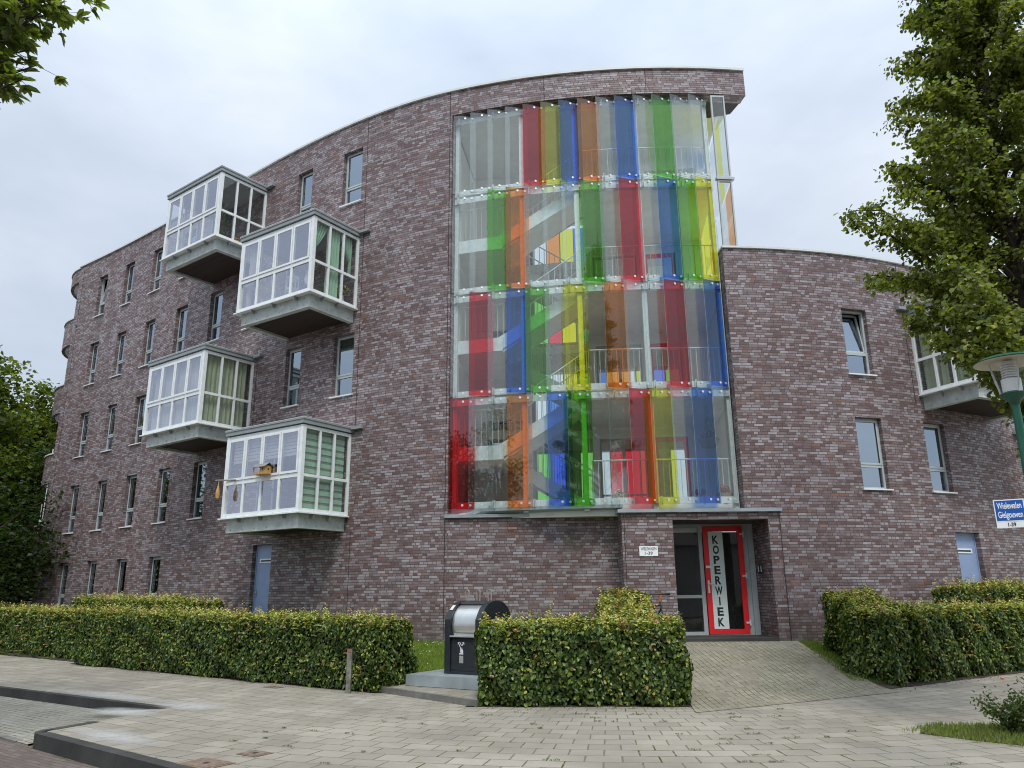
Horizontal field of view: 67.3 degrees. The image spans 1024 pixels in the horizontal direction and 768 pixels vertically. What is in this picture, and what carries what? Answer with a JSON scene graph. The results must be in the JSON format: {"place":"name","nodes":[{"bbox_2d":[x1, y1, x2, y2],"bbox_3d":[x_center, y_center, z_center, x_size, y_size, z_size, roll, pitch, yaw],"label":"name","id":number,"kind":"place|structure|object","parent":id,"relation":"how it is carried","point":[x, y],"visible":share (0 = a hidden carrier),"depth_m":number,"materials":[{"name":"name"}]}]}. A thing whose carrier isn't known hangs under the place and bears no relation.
{"place":"outdoors","nodes":[
{"label":"outdoors","id":0,"kind":"place"},
{"bbox_2d":[0,649,73,660],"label":"soil","id":1,"kind":"structure","parent":0,"point":[25,655],"depth_m":21.17,"materials":[{"name":"brown soil"}]},
{"bbox_2d":[0,600,93,659],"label":"hedge","id":2,"kind":"object","parent":1,"relation":"on","point":[39,630],"visible":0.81,"depth_m":21.33,"materials":[{"name":"green plant"}]},
{"bbox_2d":[0,739,97,767],"bbox_3d":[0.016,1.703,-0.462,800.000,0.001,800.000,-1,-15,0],"label":"road","id":3,"kind":"structure","parent":0,"point":[14,755],"depth_m":8.67,"materials":[{"name":"brick"}]},
{"bbox_2d":[0,733,22,742],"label":"bay edge","id":4,"kind":"object","parent":3,"relation":"on","point":[4,737],"visible":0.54,"depth_m":9.81,"materials":[{"name":"stone"}]},
{"bbox_2d":[0,0,109,109],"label":"chestnut tree","id":5,"kind":"object","parent":3,"relation":"on","point":[18,30],"visible":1,"depth_m":8.95,"materials":[{"name":"green plant"}]},
{"bbox_2d":[32,721,97,748],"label":"kerb","id":6,"kind":"structure","parent":3,"relation":"on","point":[57,728],"depth_m":9.66,"materials":[{"name":"concrete"}]},
{"bbox_2d":[0,686,172,711],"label":"kerb","id":7,"kind":"structure","parent":3,"relation":"on","point":[70,699],"depth_m":12.73,"materials":[{"name":"concrete"}]},
{"bbox_2d":[34,732,193,767],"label":"kerb","id":8,"kind":"structure","parent":3,"relation":"on","point":[89,753],"depth_m":8.37,"materials":[{"name":"concrete"}]},
{"bbox_2d":[0,696,160,745],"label":"parking bay","id":9,"kind":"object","parent":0,"point":[24,720],"visible":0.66,"depth_m":11.52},
{"bbox_2d":[70,661,379,692],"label":"soil","id":10,"kind":"structure","parent":0,"point":[281,682],"depth_m":15.14,"materials":[{"name":"brown soil"}]},
{"bbox_2d":[71,599,419,692],"bbox_3d":[-6.200,5.364,16.319,10.707,1.566,1.278,-11,-19,35],"label":"hedge","id":11,"kind":"object","parent":10,"relation":"on","point":[311,647],"visible":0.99,"depth_m":14.96,"materials":[{"name":"green plant"}]},
{"bbox_2d":[0,641,984,682],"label":"lawn","id":12,"kind":"structure","parent":0,"point":[430,665],"depth_m":15.79,"materials":[{"name":"green plant"}]},
{"bbox_2d":[0,414,47,604],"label":"broadleaf tree","id":13,"kind":"object","parent":12,"relation":"on","point":[31,480],"visible":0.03,"depth_m":34.40,"materials":[{"name":"green plant"}]},
{"bbox_2d":[0,345,49,555],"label":"broadleaf tree","id":14,"kind":"object","parent":12,"relation":"on","point":[5,423],"visible":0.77,"depth_m":32.29,"materials":[{"name":"green plant"}]},
{"bbox_2d":[0,443,54,606],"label":"broadleaf tree","id":15,"kind":"object","parent":12,"relation":"on","point":[42,463],"visible":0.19,"depth_m":31.33,"materials":[{"name":"green plant"}]},
{"bbox_2d":[0,378,59,580],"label":"broadleaf tree","id":16,"kind":"object","parent":12,"relation":"on","point":[40,411],"visible":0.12,"depth_m":37.84,"materials":[{"name":"green plant"}]},
{"bbox_2d":[0,467,76,607],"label":"broadleaf tree","id":17,"kind":"object","parent":12,"relation":"on","point":[26,542],"visible":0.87,"depth_m":27.24,"materials":[{"name":"green plant"}]},
{"bbox_2d":[69,590,224,612],"bbox_3d":[-9.711,6.173,20.136,6.384,1.526,1.269,-12,-19,36],"label":"hedge","id":18,"kind":"object","parent":12,"relation":"on","point":[150,603],"visible":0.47,"depth_m":19.53,"materials":[{"name":"green plant"}]},
{"bbox_2d":[396,639,444,683],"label":"grass","id":19,"kind":"structure","parent":12,"relation":"on","point":[433,663],"depth_m":15.57,"materials":[{"name":"green plant"}]},
{"bbox_2d":[800,639,883,682],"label":"grass","id":20,"kind":"structure","parent":12,"relation":"on","point":[817,646],"depth_m":14.79,"materials":[{"name":"green plant"}]},
{"bbox_2d":[0,634,1023,767],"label":"pavement","id":21,"kind":"structure","parent":0,"point":[245,714],"depth_m":9.38,"materials":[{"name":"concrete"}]},
{"bbox_2d":[86,732,140,741],"bbox_3d":[-4.724,4.159,9.089,2.199,0.001,0.600,-12,-19,35],"label":"sand film","id":22,"kind":"object","parent":21,"relation":"on","point":[123,737],"visible":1,"depth_m":9.07,"materials":[{"name":"grey sand"}]},
{"bbox_2d":[84,692,143,699],"bbox_3d":[-6.705,5.190,12.820,3.999,0.001,0.560,-10,-18,31],"label":"sand film","id":23,"kind":"object","parent":21,"relation":"on","point":[109,695],"visible":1,"depth_m":12.80,"materials":[{"name":"grey sand"}]},
{"bbox_2d":[105,709,145,714],"bbox_3d":[-5.548,4.695,11.023,1.597,0.001,0.699,-12,-19,36],"label":"sand film","id":24,"kind":"object","parent":21,"relation":"on","point":[123,711],"visible":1,"depth_m":11.04,"materials":[{"name":"grey sand"}]},
{"bbox_2d":[173,703,211,708],"bbox_3d":[-4.783,4.819,11.518,1.496,0.001,0.838,-12,-19,36],"label":"sand film","id":25,"kind":"object","parent":21,"relation":"on","point":[193,705],"visible":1,"depth_m":11.47,"materials":[{"name":"grey sand"}]},
{"bbox_2d":[176,757,235,767],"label":"utility cover","id":26,"kind":"object","parent":21,"relation":"on","point":[205,762],"visible":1,"depth_m":7.55,"materials":[{"name":"concrete"}]},
{"bbox_2d":[236,750,272,757],"bbox_3d":[-2.684,3.854,8.028,0.300,0.012,0.240,-10,-18,32],"label":"utility cover","id":27,"kind":"object","parent":21,"relation":"on","point":[254,753],"visible":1,"depth_m":8.00,"materials":[{"name":"metal"}]},
{"bbox_2d":[265,686,283,687],"bbox_3d":[-4.269,5.431,13.790,0.360,0.012,0.180,-10,-18,32],"label":"drain cover","id":28,"kind":"object","parent":21,"relation":"on","point":[273,687],"visible":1,"depth_m":13.75,"materials":[{"name":"metal"}]},
{"bbox_2d":[345,649,352,692],"bbox_3d":[-2.749,4.853,12.986,0.080,0.720,0.086,-1,-15,0],"label":"wooden post","id":29,"kind":"object","parent":21,"relation":"on","point":[349,670],"visible":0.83,"depth_m":12.96,"materials":[{"name":"brown wood"}]},
{"bbox_2d":[371,685,478,706],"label":"kerb","id":30,"kind":"structure","parent":21,"relation":"on","point":[433,696],"depth_m":11.96,"materials":[{"name":"concrete"}]},
{"bbox_2d":[381,682,519,704],"bbox_3d":[-0.755,5.182,13.119,2.307,0.098,3.196,13,-20,-41],"label":"paved step","id":31,"kind":"object","parent":21,"relation":"on","point":[467,693],"visible":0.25,"depth_m":12.36,"materials":[{"name":"concrete"}]},
{"bbox_2d":[406,589,510,689],"bbox_3d":[-0.440,4.442,13.611,2.000,1.567,2.000,-10,-18,31],"label":"refuse container","id":32,"kind":"object","parent":31,"relation":"on","point":[462,624],"visible":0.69,"depth_m":13.18,"materials":[{"name":"metal"}]},
{"bbox_2d":[450,637,474,674],"bbox_3d":[-0.767,4.652,13.185,0.524,0.585,0.310,-10,-18,31],"label":"front door","id":33,"kind":"structure","parent":32,"relation":"in","point":[462,648],"depth_m":13.10,"materials":[{"name":"paint"}]},
{"bbox_2d":[22,66,1023,641],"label":"apartment building","id":34,"kind":"structure","parent":21,"relation":"on","point":[420,366],"depth_m":19.43,"materials":[{"name":"brick"}]},
{"bbox_2d":[37,449,53,532],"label":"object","id":35,"kind":"object","parent":34,"relation":"attached to","point":[45,500],"visible":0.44,"depth_m":29.06,"materials":[{"name":"metal"}]},
{"bbox_2d":[58,563,68,607],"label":"window","id":36,"kind":"structure","parent":34,"relation":"in","point":[65,568],"depth_m":27.37,"materials":[{"name":"glass"}]},
{"bbox_2d":[62,486,78,534],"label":"window","id":37,"kind":"structure","parent":34,"relation":"in","point":[76,489],"depth_m":28.06,"materials":[{"name":"paint"}]},
{"bbox_2d":[73,413,88,458],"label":"window","id":38,"kind":"structure","parent":34,"relation":"in","point":[86,416],"depth_m":28.78,"materials":[{"name":"glass"}]},
{"bbox_2d":[83,343,98,386],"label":"window","id":39,"kind":"structure","parent":34,"relation":"in","point":[95,351],"depth_m":29.30,"materials":[{"name":"glass"}]},
{"bbox_2d":[87,561,96,595],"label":"window","id":40,"kind":"structure","parent":34,"relation":"in","point":[93,563],"depth_m":26.27,"materials":[{"name":"glass"}]},
{"bbox_2d":[89,481,106,531],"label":"window","id":41,"kind":"structure","parent":34,"relation":"in","point":[103,485],"depth_m":26.93,"materials":[{"name":"paint"}]},
{"bbox_2d":[93,277,107,317],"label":"window","id":42,"kind":"structure","parent":34,"relation":"in","point":[104,286],"depth_m":30.11,"materials":[{"name":"glass"}]},
{"bbox_2d":[100,405,116,452],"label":"window","id":43,"kind":"structure","parent":34,"relation":"in","point":[113,409],"depth_m":27.64,"materials":[{"name":"glass"}]},
{"bbox_2d":[110,333,125,377],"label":"window","id":44,"kind":"structure","parent":34,"relation":"in","point":[122,339],"depth_m":28.28,"materials":[{"name":"glass"}]},
{"bbox_2d":[116,559,126,595],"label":"window","id":45,"kind":"structure","parent":34,"relation":"in","point":[123,563],"depth_m":25.13,"materials":[{"name":"glass"}]},
{"bbox_2d":[119,264,134,306],"bbox_3d":[-14.265,-3.720,28.750,0.740,1.686,0.256,-12,-19,35],"label":"window","id":46,"kind":"structure","parent":34,"relation":"in","point":[131,271],"depth_m":28.88,"materials":[{"name":"glass"}]},
{"bbox_2d":[118,475,136,527],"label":"window","id":47,"kind":"structure","parent":34,"relation":"in","point":[128,521],"depth_m":25.80,"materials":[{"name":"paint"}]},
{"bbox_2d":[129,396,145,445],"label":"window","id":48,"kind":"structure","parent":34,"relation":"in","point":[141,412],"depth_m":26.49,"materials":[{"name":"glass"}]},
{"bbox_2d":[138,321,155,368],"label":"window","id":49,"kind":"structure","parent":34,"relation":"in","point":[151,329],"depth_m":27.21,"materials":[{"name":"glass"}]},
{"bbox_2d":[147,250,162,294],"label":"window","id":50,"kind":"structure","parent":34,"relation":"in","point":[159,264],"depth_m":27.70,"materials":[{"name":"paint"}]},
{"bbox_2d":[149,557,160,598],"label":"window","id":51,"kind":"structure","parent":34,"relation":"in","point":[156,560],"depth_m":24.03,"materials":[{"name":"glass"}]},
{"bbox_2d":[151,469,169,524],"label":"window","id":52,"kind":"structure","parent":34,"relation":"in","point":[166,473],"depth_m":24.60,"materials":[{"name":"paint"}]},
{"bbox_2d":[151,356,200,429],"bbox_3d":[-9.471,0.289,21.783,2.570,2.015,0.050,-12,-19,35],"label":"curtain","id":53,"kind":"object","parent":34,"relation":"hanging from","point":[192,404],"visible":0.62,"depth_m":21.80,"materials":[{"name":"white fabric"}]},
{"bbox_2d":[176,307,187,351],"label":"window","id":54,"kind":"structure","parent":34,"relation":"in","point":[183,313],"depth_m":26.06,"materials":[{"name":"glass"}]},
{"bbox_2d":[178,232,195,279],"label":"window","id":55,"kind":"structure","parent":34,"relation":"in","point":[194,234],"depth_m":26.76,"materials":[{"name":"paint"}]},
{"bbox_2d":[186,461,206,519],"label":"window","id":56,"kind":"structure","parent":34,"relation":"in","point":[201,473],"depth_m":23.36,"materials":[{"name":"glass"}]},
{"bbox_2d":[205,292,222,342],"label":"window","id":57,"kind":"structure","parent":34,"relation":"in","point":[218,299],"depth_m":24.80,"materials":[{"name":"glass"}]},
{"bbox_2d":[213,202,232,235],"bbox_3d":[-8.558,-4.780,22.792,0.651,1.371,0.707,12,-20,-38],"label":"house plant","id":58,"kind":"object","parent":34,"relation":"on","point":[223,220],"visible":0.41,"depth_m":22.82,"materials":[{"name":"green plant"}]},
{"bbox_2d":[202,354,246,426],"bbox_3d":[-8.041,0.212,21.548,0.049,2.015,1.310,-12,-19,35],"label":"curtain","id":59,"kind":"object","parent":34,"relation":"hanging from","point":[211,385],"visible":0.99,"depth_m":21.52,"materials":[{"name":"green fabric"}]},
{"bbox_2d":[215,479,235,499],"bbox_3d":[-7.120,2.611,19.047,0.528,0.498,0.108,-4,-15,11],"label":"fat ball feeder","id":60,"kind":"object","parent":34,"relation":"attached to","point":[217,494],"visible":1,"depth_m":19.05,"materials":[{"name":"orange wood"}]},
{"bbox_2d":[241,281,255,330],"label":"window","id":61,"kind":"structure","parent":34,"relation":"in","point":[252,298],"depth_m":23.47,"materials":[{"name":"glass"}]},
{"bbox_2d":[246,240,264,306],"bbox_3d":[-6.882,-2.947,20.657,0.550,1.945,0.070,-10,-18,32],"label":"curtain","id":62,"kind":"object","parent":34,"relation":"hanging from","point":[253,262],"visible":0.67,"depth_m":20.76,"materials":[{"name":"white fabric"}]},
{"bbox_2d":[254,286,269,302],"bbox_3d":[-6.654,-2.265,20.498,0.465,0.702,0.439,-1,-15,0],"label":"flower vase","id":63,"kind":"object","parent":34,"relation":"on","point":[262,289],"visible":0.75,"depth_m":20.43,"materials":[{"name":"white metal"}]},
{"bbox_2d":[252,545,271,613],"bbox_3d":[-6.522,5.371,20.175,0.808,2.264,0.134,-11,-19,35],"label":"door","id":64,"kind":"structure","parent":34,"relation":"in","point":[263,555],"depth_m":20.30,"materials":[{"name":"blue paint"}]},
{"bbox_2d":[252,463,273,475],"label":"bird house","id":65,"kind":"structure","parent":34,"relation":"attached to","point":[265,468],"depth_m":18.36,"materials":[{"name":"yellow wood"}]},
{"bbox_2d":[234,431,297,463],"bbox_3d":[-6.010,1.524,18.912,2.520,0.665,0.005,-11,-18,33],"label":"roller blind","id":66,"kind":"object","parent":34,"relation":"hanging from","point":[256,449],"visible":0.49,"depth_m":18.86,"materials":[{"name":"white fabric"}]},
{"bbox_2d":[266,285,281,296],"bbox_3d":[-6.284,-2.289,20.247,0.409,0.650,0.393,-1,-15,0],"label":"flower vase","id":67,"kind":"object","parent":34,"relation":"on","point":[269,291],"visible":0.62,"depth_m":20.23,"materials":[{"name":"white metal"}]},
{"bbox_2d":[280,348,300,408],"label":"window","id":68,"kind":"structure","parent":34,"relation":"in","point":[295,355],"depth_m":21.77,"materials":[{"name":"glass"}]},
{"bbox_2d":[285,275,299,292],"bbox_3d":[-5.685,-2.480,19.906,0.340,0.790,0.335,-1,-15,0],"label":"lantern","id":69,"kind":"object","parent":34,"relation":"on","point":[295,280],"visible":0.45,"depth_m":19.87,"materials":[{"name":"white metal"}]},
{"bbox_2d":[300,172,312,212],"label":"window","id":70,"kind":"structure","parent":34,"relation":"in","point":[306,190],"depth_m":23.30,"materials":[{"name":"glass"}]},
{"bbox_2d":[301,258,317,284],"bbox_3d":[-5.188,-2.862,19.555,0.435,0.673,0.435,-1,-15,0],"label":"flower vase","id":71,"kind":"object","parent":34,"relation":"on","point":[304,266],"visible":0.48,"depth_m":19.49,"materials":[{"name":"white ceramic"}]},
{"bbox_2d":[302,429,344,511],"bbox_3d":[-4.564,2.060,18.568,0.011,1.945,1.320,-11,-18,33],"label":"roller blind","id":72,"kind":"object","parent":34,"relation":"hanging from","point":[310,467],"visible":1,"depth_m":18.55,"materials":[{"name":"green fabric"}]},
{"bbox_2d":[324,227,339,297],"bbox_3d":[-4.673,-3.130,19.945,0.050,2.005,0.430,-10,-18,32],"label":"curtain","id":73,"kind":"object","parent":34,"relation":"hanging from","point":[334,261],"visible":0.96,"depth_m":20.00,"materials":[{"name":"green fabric"}]},
{"bbox_2d":[315,221,351,273],"bbox_3d":[-4.675,-3.568,20.068,0.070,1.095,1.280,-10,-18,32],"label":"curtain","id":74,"kind":"object","parent":34,"relation":"hanging from","point":[321,229],"visible":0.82,"depth_m":20.42,"materials":[{"name":"green fabric"}]},
{"bbox_2d":[329,335,353,398],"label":"window","id":75,"kind":"structure","parent":34,"relation":"in","point":[345,348],"depth_m":20.64,"materials":[{"name":"glass"}]},
{"bbox_2d":[337,284,348,300],"bbox_3d":[-4.498,-2.317,20.297,0.389,0.657,0.378,8,-18,-30],"label":"flower vase","id":76,"kind":"object","parent":34,"relation":"on","point":[344,293],"visible":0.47,"depth_m":20.27,"materials":[{"name":"green metal"}]},
{"bbox_2d":[339,150,362,207],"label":"window","id":77,"kind":"structure","parent":34,"relation":"in","point":[353,177],"depth_m":22.33,"materials":[{"name":"glass"}]},
{"bbox_2d":[612,489,627,497],"bbox_3d":[2.471,2.579,17.563,0.400,0.368,0.394,-1,-15,0],"label":"flower pot","id":78,"kind":"object","parent":34,"relation":"on","point":[620,493],"visible":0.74,"depth_m":17.53,"materials":[{"name":"white ceramic"}]},
{"bbox_2d":[639,546,657,555],"bbox_3d":[2.949,3.604,16.605,0.400,0.210,0.014,-1,-15,0],"label":"house number plate","id":79,"kind":"object","parent":34,"relation":"attached to","point":[648,550],"visible":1,"depth_m":16.60,"materials":[{"name":"grey metal"}]},
{"bbox_2d":[693,488,707,496],"bbox_3d":[4.271,2.534,17.460,0.340,0.370,0.335,-1,-15,0],"label":"flower pot","id":80,"kind":"object","parent":34,"relation":"on","point":[698,494],"visible":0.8,"depth_m":17.39,"materials":[{"name":"blue plant"}]},
{"bbox_2d":[698,406,719,448],"bbox_3d":[4.665,1.012,18.319,0.500,1.050,0.492,-1,-15,0],"label":"hanging basket","id":81,"kind":"object","parent":34,"relation":"hanging from","point":[707,442],"visible":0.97,"depth_m":18.10,"materials":[{"name":"metal"}]},
{"bbox_2d":[709,95,737,245],"bbox_3d":[5.267,-5.308,19.109,0.448,4.250,0.120,1,-15,-5],"label":"corner window","id":82,"kind":"structure","parent":34,"relation":"in","point":[719,178],"depth_m":19.04,"materials":[{"name":"glass"}]},
{"bbox_2d":[702,526,751,633],"bbox_3d":[4.900,4.454,17.553,0.945,2.380,0.122,-1,-15,0],"label":"entrance door","id":83,"kind":"structure","parent":34,"relation":"in","point":[716,591],"depth_m":17.57,"materials":[{"name":"red paint"}]},
{"bbox_2d":[841,310,876,376],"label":"window","id":84,"kind":"structure","parent":34,"relation":"in","point":[853,327],"depth_m":19.13,"materials":[{"name":"glass"}]},
{"bbox_2d":[855,418,893,490],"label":"window","id":85,"kind":"structure","parent":34,"relation":"in","point":[871,460],"depth_m":18.47,"materials":[{"name":"glass"}]},
{"bbox_2d":[923,424,957,493],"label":"window","id":86,"kind":"structure","parent":34,"relation":"in","point":[936,460],"depth_m":18.96,"materials":[{"name":"glass"}]},
{"bbox_2d":[916,305,971,389],"bbox_3d":[10.261,-0.892,18.265,0.050,2.015,1.260,6,-17,-23],"label":"curtain","id":87,"kind":"object","parent":34,"relation":"hanging from","point":[943,370],"visible":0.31,"depth_m":18.41,"materials":[{"name":"fabric"}]},
{"bbox_2d":[955,533,981,582],"bbox_3d":[10.658,4.615,17.948,0.888,2.244,0.080,7,-17,-26],"label":"door","id":88,"kind":"structure","parent":34,"relation":"in","point":[966,544],"depth_m":18.12,"materials":[{"name":"blue paint"}]},
{"bbox_2d":[80,665,1020,709],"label":"leaf litter","id":89,"kind":"object","parent":21,"relation":"on","point":[561,706],"visible":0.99,"depth_m":12.83,"materials":[{"name":"brown plant"}]},
{"bbox_2d":[233,708,961,764],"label":"weeds","id":90,"kind":"object","parent":21,"relation":"on","point":[616,721],"visible":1,"depth_m":8.87,"materials":[{"name":"green plant"}]},
{"bbox_2d":[972,352,1023,475],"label":"street lamp","id":91,"kind":"object","parent":21,"relation":"on","point":[1008,365],"visible":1,"depth_m":6.40,"materials":[{"name":"green metal"}]},
{"bbox_2d":[993,482,1023,527],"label":"street name sign","id":92,"kind":"object","parent":91,"relation":"attached to","point":[1008,512],"visible":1,"depth_m":6.21,"materials":[{"name":"blue metal"}]},
{"bbox_2d":[0,0,1023,532],"label":"sky","id":93,"kind":"structure","parent":0,"point":[160,95],"materials":[{"name":"white"}]},
{"bbox_2d":[467,696,691,706],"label":"soil","id":94,"kind":"structure","parent":0,"point":[638,703],"depth_m":11.24,"materials":[{"name":"brown soil"}]},
{"bbox_2d":[474,583,693,706],"bbox_3d":[1.064,4.239,12.856,3.273,1.791,3.663,-1,-15,0],"label":"hedge","id":95,"kind":"object","parent":94,"relation":"on","point":[622,643],"visible":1,"depth_m":11.28,"materials":[{"name":"green plant"}]},
{"bbox_2d":[716,485,731,495],"bbox_3d":[4.797,2.485,17.403,0.380,0.424,0.374,-1,-15,0],"label":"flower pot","id":96,"kind":"object","parent":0,"point":[724,490],"visible":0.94,"depth_m":17.32,"materials":[{"name":"red ceramic"}]},
{"bbox_2d":[683,641,896,712],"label":"entrance path","id":97,"kind":"structure","parent":0,"point":[730,675],"depth_m":13.10,"materials":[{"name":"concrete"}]},
{"bbox_2d":[637,593,671,618],"bbox_3d":[2.721,4.801,15.552,1.670,1.116,0.704,-13,-19,38],"label":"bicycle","id":98,"kind":"object","parent":97,"relation":"on","point":[660,605],"visible":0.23,"depth_m":15.41,"materials":[{"name":"metal"}]},
{"bbox_2d":[875,666,1023,688],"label":"soil","id":99,"kind":"structure","parent":0,"point":[914,682],"depth_m":13.69,"materials":[{"name":"brown soil"}]},
{"bbox_2d":[819,585,1023,685],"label":"hedge","id":100,"kind":"object","parent":99,"relation":"on","point":[877,636],"visible":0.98,"depth_m":14.07,"materials":[{"name":"green plant"}]},
{"bbox_2d":[929,573,1023,605],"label":"hedge","id":101,"kind":"object","parent":99,"relation":"on","point":[1007,590],"visible":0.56,"depth_m":16.48,"materials":[{"name":"green plant"}]},
{"bbox_2d":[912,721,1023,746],"bbox_3d":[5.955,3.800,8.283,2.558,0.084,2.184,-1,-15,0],"label":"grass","id":102,"kind":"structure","parent":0,"point":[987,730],"depth_m":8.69,"materials":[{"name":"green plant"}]},
{"bbox_2d":[923,727,1023,744],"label":"verge","id":103,"kind":"structure","parent":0,"point":[932,733],"depth_m":8.67,"materials":[{"name":"green plant"}]},
{"bbox_2d":[833,0,1023,457],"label":"lime tree","id":104,"kind":"object","parent":103,"relation":"on","point":[959,91],"visible":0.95,"depth_m":10.55,"materials":[{"name":"green plant"}]},
{"bbox_2d":[902,720,1022,731],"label":"grass","id":105,"kind":"structure","parent":103,"relation":"on","point":[931,726],"depth_m":9.04,"materials":[{"name":"green plant"}]},
{"bbox_2d":[970,684,1023,733],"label":"rose shrub","id":106,"kind":"object","parent":103,"relation":"on","point":[1014,716],"visible":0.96,"depth_m":8.70,"materials":[{"name":"green plant"}]},
{"bbox_2d":[1013,671,1023,700],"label":"rose shrub","id":107,"kind":"object","parent":103,"relation":"on","point":[1015,693],"visible":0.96,"depth_m":8.79,"materials":[{"name":"green plant"}]}
]}

